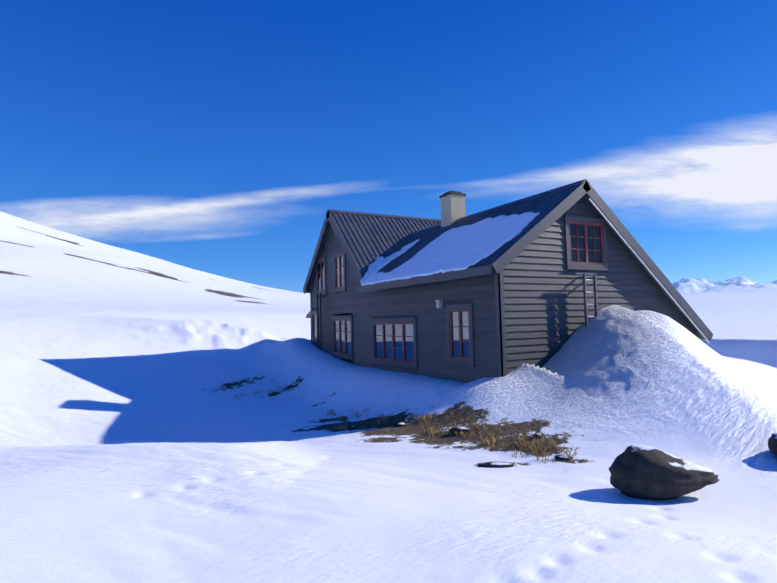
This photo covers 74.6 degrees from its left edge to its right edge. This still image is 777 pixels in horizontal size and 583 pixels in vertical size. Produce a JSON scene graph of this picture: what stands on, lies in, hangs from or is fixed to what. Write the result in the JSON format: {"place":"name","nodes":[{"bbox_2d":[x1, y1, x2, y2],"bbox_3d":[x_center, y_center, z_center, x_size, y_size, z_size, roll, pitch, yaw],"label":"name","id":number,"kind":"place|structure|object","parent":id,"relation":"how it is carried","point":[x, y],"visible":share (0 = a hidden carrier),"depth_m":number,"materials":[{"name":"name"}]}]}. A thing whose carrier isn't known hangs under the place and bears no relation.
{"place":"outdoors","nodes":[
{"label":"outdoors","id":0,"kind":"place"},
{"bbox_2d":[0,211,776,582],"bbox_3d":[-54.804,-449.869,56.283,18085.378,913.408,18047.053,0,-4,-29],"label":"ground snow","id":1,"kind":"structure","parent":0,"point":[136,445],"depth_m":7.48,"materials":[{"name":"white snow"}]},
{"bbox_2d":[347,425,355,429],"bbox_3d":[-0.734,2.714,10.143,0.165,0.104,0.203,-2,-3,11],"label":"rock","id":2,"kind":"object","parent":1,"relation":"on","point":[351,427],"visible":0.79,"depth_m":10.07,"materials":[{"name":"grey stone"}]},
{"bbox_2d":[215,379,577,461],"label":"dry grass tufts","id":3,"kind":"object","parent":1,"relation":"on","point":[522,445],"visible":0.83,"depth_m":8.19,"materials":[{"name":"brown plant"}]},
{"bbox_2d":[394,422,406,426],"bbox_3d":[0.230,2.566,9.780,0.267,0.105,0.161,-1,-3,-9],"label":"rock","id":4,"kind":"object","parent":1,"relation":"on","point":[401,424],"visible":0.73,"depth_m":9.72,"materials":[{"name":"grey stone"}]},
{"bbox_2d":[312,214,605,370],"bbox_3d":[2.306,0.241,17.969,6.976,6.512,12.738,0,-4,-29],"label":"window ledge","id":5,"kind":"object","parent":1,"relation":"on","point":[464,301],"depth_m":13.89,"materials":[{"name":"grey wood"}]},
{"bbox_2d":[310,310,317,341],"bbox_3d":[-2.903,1.352,20.069,0.075,1.255,0.740,0,-4,-29],"label":"window trim","id":6,"kind":"structure","parent":5,"relation":"attached to","point":[313,339],"depth_m":20.27,"materials":[{"name":"grey wood"}]},
{"bbox_2d":[312,313,316,338],"bbox_3d":[-2.882,1.350,20.080,0.036,1.000,0.500,0,-4,-29],"label":"low window frame","id":7,"kind":"object","parent":6,"relation":"in","point":[313,314],"visible":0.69,"depth_m":20.23,"materials":[{"name":"wood"}]},
{"bbox_2d":[314,314,316,336],"bbox_3d":[-2.870,1.350,20.087,0.001,0.945,0.445,0,-4,-29],"label":"window glass","id":8,"kind":"object","parent":7,"relation":"in","point":[315,327],"depth_m":20.10,"materials":[{"name":"clear glass"}]},
{"bbox_2d":[315,256,326,295],"bbox_3d":[-2.602,-0.580,19.550,0.075,1.435,1.060,0,-4,-29],"label":"window frame","id":9,"kind":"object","parent":5,"relation":"attached to","point":[325,291],"depth_m":19.19,"materials":[{"name":"grey wood"}]},
{"bbox_2d":[317,260,324,291],"bbox_3d":[-2.581,-0.582,19.562,0.036,1.180,0.820,0,-4,-29],"label":"window sash","id":10,"kind":"object","parent":9,"relation":"in","point":[320,272],"visible":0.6,"depth_m":19.58,"materials":[{"name":"red wood"}]},
{"bbox_2d":[318,262,323,290],"bbox_3d":[-2.569,-0.582,19.568,0.001,1.125,0.765,0,-4,-29],"label":"window glass","id":11,"kind":"object","parent":10,"relation":"in","point":[319,285],"depth_m":19.66,"materials":[{"name":"clear glass"}]},
{"bbox_2d":[317,293,325,350],"bbox_3d":[-2.520,1.280,19.221,0.225,2.420,0.330,0,-4,-29],"label":"downpipe","id":12,"kind":"object","parent":5,"relation":"attached to","point":[320,325],"visible":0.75,"depth_m":19.14,"materials":[{"name":"grey metal"}]},
{"bbox_2d":[332,250,345,292],"bbox_3d":[-1.733,-0.693,17.978,0.075,1.435,1.040,0,-4,-29],"label":"window frame","id":13,"kind":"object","parent":5,"relation":"attached to","point":[344,259],"depth_m":17.84,"materials":[{"name":"grey wood"}]},
{"bbox_2d":[335,254,343,288],"bbox_3d":[-1.712,-0.695,17.989,0.036,1.180,0.800,0,-4,-29],"label":"window sash","id":14,"kind":"object","parent":13,"relation":"in","point":[340,276],"visible":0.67,"depth_m":17.99,"materials":[{"name":"wood"}]},
{"bbox_2d":[336,256,343,286],"bbox_3d":[-1.700,-0.695,17.996,0.001,1.125,0.745,0,-4,-29],"label":"window glass","id":15,"kind":"object","parent":14,"relation":"in","point":[337,270],"depth_m":17.99,"materials":[{"name":"clear glass"}]},
{"bbox_2d":[331,315,353,359],"bbox_3d":[-1.614,1.579,17.731,0.075,1.485,1.740,0,-4,-29],"label":"window frame","id":16,"kind":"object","parent":5,"relation":"attached to","point":[350,317],"depth_m":17.52,"materials":[{"name":"grey wood"}]},
{"bbox_2d":[334,319,350,355],"bbox_3d":[-1.593,1.577,17.743,0.036,1.230,1.500,0,-4,-29],"label":"sash","id":17,"kind":"object","parent":16,"relation":"in","point":[345,342],"visible":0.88,"depth_m":17.89,"materials":[{"name":"wood"}]},
{"bbox_2d":[335,320,350,353],"bbox_3d":[-1.581,1.577,17.750,0.001,1.175,1.445,0,-4,-29],"label":"window glass","id":18,"kind":"object","parent":17,"relation":"in","point":[348,336],"visible":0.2,"depth_m":17.73,"materials":[{"name":"clear glass"}]},
{"bbox_2d":[330,212,406,276],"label":"roof slope","id":19,"kind":"structure","parent":5,"relation":"on","point":[368,239],"depth_m":18.05,"materials":[{"name":"metal"}]},
{"bbox_2d":[370,317,417,368],"bbox_3d":[0.118,1.446,14.596,0.075,1.360,2.605,0,-4,-29],"label":"window frame","id":20,"kind":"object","parent":5,"relation":"attached to","point":[393,363],"depth_m":14.32,"materials":[{"name":"grey wood"}]},
{"bbox_2d":[373,322,414,363],"bbox_3d":[0.139,1.444,14.607,0.036,1.105,2.365,0,-4,-29],"label":"window sash","id":21,"kind":"object","parent":20,"relation":"in","point":[403,336],"visible":0.83,"depth_m":14.58,"materials":[{"name":"wood"}]},
{"bbox_2d":[375,324,413,360],"bbox_3d":[0.151,1.444,14.614,0.001,1.050,2.310,0,-4,-29],"label":"window glass","id":22,"kind":"object","parent":21,"relation":"in","point":[409,343],"depth_m":14.48,"materials":[{"name":"glass"}]},
{"bbox_2d":[311,212,497,382],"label":"house wall","id":23,"kind":"structure","parent":5,"relation":"attached to","point":[364,308],"depth_m":13.26,"materials":[{"name":"grey wood"}]},
{"bbox_2d":[305,221,329,292],"bbox_3d":[0.439,-1.426,21.373,7.400,2.857,2.936,0,-4,-29],"label":"bargeboard","id":24,"kind":"object","parent":23,"relation":"on","point":[325,235],"visible":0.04,"depth_m":19.59,"materials":[{"name":"wood"}]},
{"bbox_2d":[435,300,442,307],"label":"wall lamps","id":25,"kind":"object","parent":23,"relation":"attached to","point":[439,303],"depth_m":12.44,"materials":[{"name":"grey glass"}]},
{"bbox_2d":[396,218,440,234],"bbox_3d":[2.944,-1.585,19.698,4.636,2.857,2.936,0,-4,-29],"label":"roof cross","id":26,"kind":"object","parent":5,"relation":"on","point":[408,226],"visible":0.17,"depth_m":19.81,"materials":[{"name":"metal"}]},
{"bbox_2d":[441,194,465,227],"bbox_3d":[2.090,-2.411,16.460,0.560,1.300,0.560,0,-4,-29],"label":"chimney","id":27,"kind":"object","parent":5,"relation":"on","point":[452,208],"visible":0.64,"depth_m":16.26,"materials":[{"name":"beige concrete"}]},
{"bbox_2d":[439,191,465,197],"bbox_3d":[2.073,-3.125,16.501,0.620,0.130,0.620,0,-4,-29],"label":"chimney cap","id":28,"kind":"object","parent":27,"relation":"on","point":[452,192],"visible":0.64,"depth_m":16.29,"materials":[{"name":"grey metal"}]},
{"bbox_2d":[445,303,475,366],"bbox_3d":[1.649,0.997,11.830,0.075,1.413,1.022,0,-4,-29],"label":"window frame","id":29,"kind":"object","parent":5,"relation":"attached to","point":[471,362],"depth_m":11.67,"materials":[{"name":"grey wood"}]},
{"bbox_2d":[449,309,470,359],"bbox_3d":[1.670,0.995,11.841,0.036,1.158,0.782,0,-4,-29],"label":"window sash","id":30,"kind":"object","parent":29,"relation":"in","point":[460,341],"visible":0.94,"depth_m":11.84,"materials":[{"name":"wood"}]},
{"bbox_2d":[452,311,469,357],"bbox_3d":[1.682,0.995,11.848,0.001,1.103,0.727,0,-4,-29],"label":"window glass","id":31,"kind":"object","parent":30,"relation":"in","point":[465,334],"depth_m":11.80,"materials":[{"name":"clear glass"}]},
{"bbox_2d":[364,183,581,285],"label":"roof","id":32,"kind":"structure","parent":5,"relation":"on","point":[543,203],"depth_m":13.38,"materials":[{"name":"metal"}]},
{"bbox_2d":[360,212,538,285],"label":"roof snow","id":33,"kind":"structure","parent":32,"relation":"on","point":[460,248],"depth_m":13.01,"materials":[{"name":"white snow"}]},
{"bbox_2d":[328,179,589,235],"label":"ridge caps","id":34,"kind":"object","parent":32,"relation":"on","point":[459,219],"visible":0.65,"depth_m":17.27,"materials":[{"name":"metal"}]},
{"bbox_2d":[310,269,698,376],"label":"corner boards","id":35,"kind":"object","parent":5,"relation":"attached to","point":[500,324],"visible":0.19,"depth_m":10.66,"materials":[{"name":"grey paint"}]},
{"bbox_2d":[303,180,712,340],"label":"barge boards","id":36,"kind":"object","parent":5,"relation":"attached to","point":[521,244],"visible":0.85,"depth_m":12.34,"materials":[{"name":"grey paint"}]},
{"bbox_2d":[589,198,709,343],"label":"roof edge trim","id":37,"kind":"structure","parent":36,"relation":"attached to","point":[644,264],"depth_m":12.77,"materials":[{"name":"grey"}]},
{"bbox_2d":[563,214,608,270],"bbox_3d":[4.676,-1.132,12.030,1.413,1.258,0.075,0,-4,-29],"label":"window frame","id":38,"kind":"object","parent":5,"relation":"attached to","point":[569,265],"depth_m":11.96,"materials":[{"name":"grey wood"}]},
{"bbox_2d":[569,221,603,264],"bbox_3d":[4.665,-1.133,12.050,1.173,1.003,0.036,0,-4,-29],"label":"gable window frame","id":39,"kind":"object","parent":38,"relation":"in","point":[585,237],"visible":0.83,"depth_m":12.04,"materials":[{"name":"wood"}]},
{"bbox_2d":[570,224,600,262],"bbox_3d":[4.658,-1.132,12.062,1.118,0.948,0.001,0,-4,-29],"label":"gable window glass","id":40,"kind":"object","parent":39,"relation":"in","point":[580,231],"depth_m":12.05,"materials":[{"name":"clear glass"}]},
{"bbox_2d":[575,273,597,326],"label":"ladder","id":41,"kind":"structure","parent":5,"relation":"attached to","point":[585,292],"depth_m":11.66,"materials":[{"name":"grey metal"}]},
{"bbox_2d":[502,184,695,373],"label":"house wall","id":42,"kind":"structure","parent":5,"relation":"attached to","point":[544,305],"depth_m":11.51,"materials":[{"name":"grey wood"}]},
{"bbox_2d":[584,194,705,339],"bbox_3d":[4.733,-0.390,16.498,4.915,3.903,8.170,0,-4,-29],"label":"bargeboard","id":43,"kind":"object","parent":5,"relation":"on","point":[586,197],"depth_m":12.95,"materials":[{"name":"wood"}]},
{"bbox_2d":[449,426,472,434],"bbox_3d":[1.215,2.347,8.582,0.400,0.138,0.206,-2,-3,6],"label":"rock","id":44,"kind":"object","parent":1,"relation":"on","point":[454,430],"visible":0.79,"depth_m":8.52,"materials":[{"name":"grey stone"}]},
{"bbox_2d":[477,461,513,467],"bbox_3d":[1.404,2.279,6.694,0.485,0.081,0.176,-1,-3,1],"label":"rock","id":45,"kind":"object","parent":1,"relation":"on","point":[494,464],"visible":0.77,"depth_m":6.64,"materials":[{"name":"grey stone"}]},
{"bbox_2d":[532,433,541,438],"bbox_3d":[2.250,2.195,7.711,0.145,0.102,0.185,-4,-4,41],"label":"rock","id":46,"kind":"object","parent":1,"relation":"on","point":[536,435],"visible":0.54,"depth_m":7.66,"materials":[{"name":"grey stone"}]},
{"bbox_2d":[554,454,572,460],"bbox_3d":[2.354,2.239,6.867,0.240,0.083,0.146,-2,-3,11],"label":"rock","id":47,"kind":"object","parent":1,"relation":"on","point":[557,457],"visible":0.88,"depth_m":6.83,"materials":[{"name":"grey stone"}]},
{"bbox_2d":[608,445,718,499],"bbox_3d":[2.914,1.939,5.396,1.099,0.601,0.602,-2,-3,7],"label":"boulder","id":48,"kind":"object","parent":1,"relation":"on","point":[643,472],"visible":0.96,"depth_m":5.21,"materials":[{"name":"grey stone"}]},
{"bbox_2d":[768,433,776,455],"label":"boulder","id":49,"kind":"object","parent":1,"relation":"on","point":[772,443],"visible":1,"depth_m":6.56,"materials":[{"name":"grey stone"}]},
{"bbox_2d":[0,0,776,291],"label":"sky","id":50,"kind":"structure","parent":0,"point":[216,137],"materials":[{"name":"blue"}]}
]}

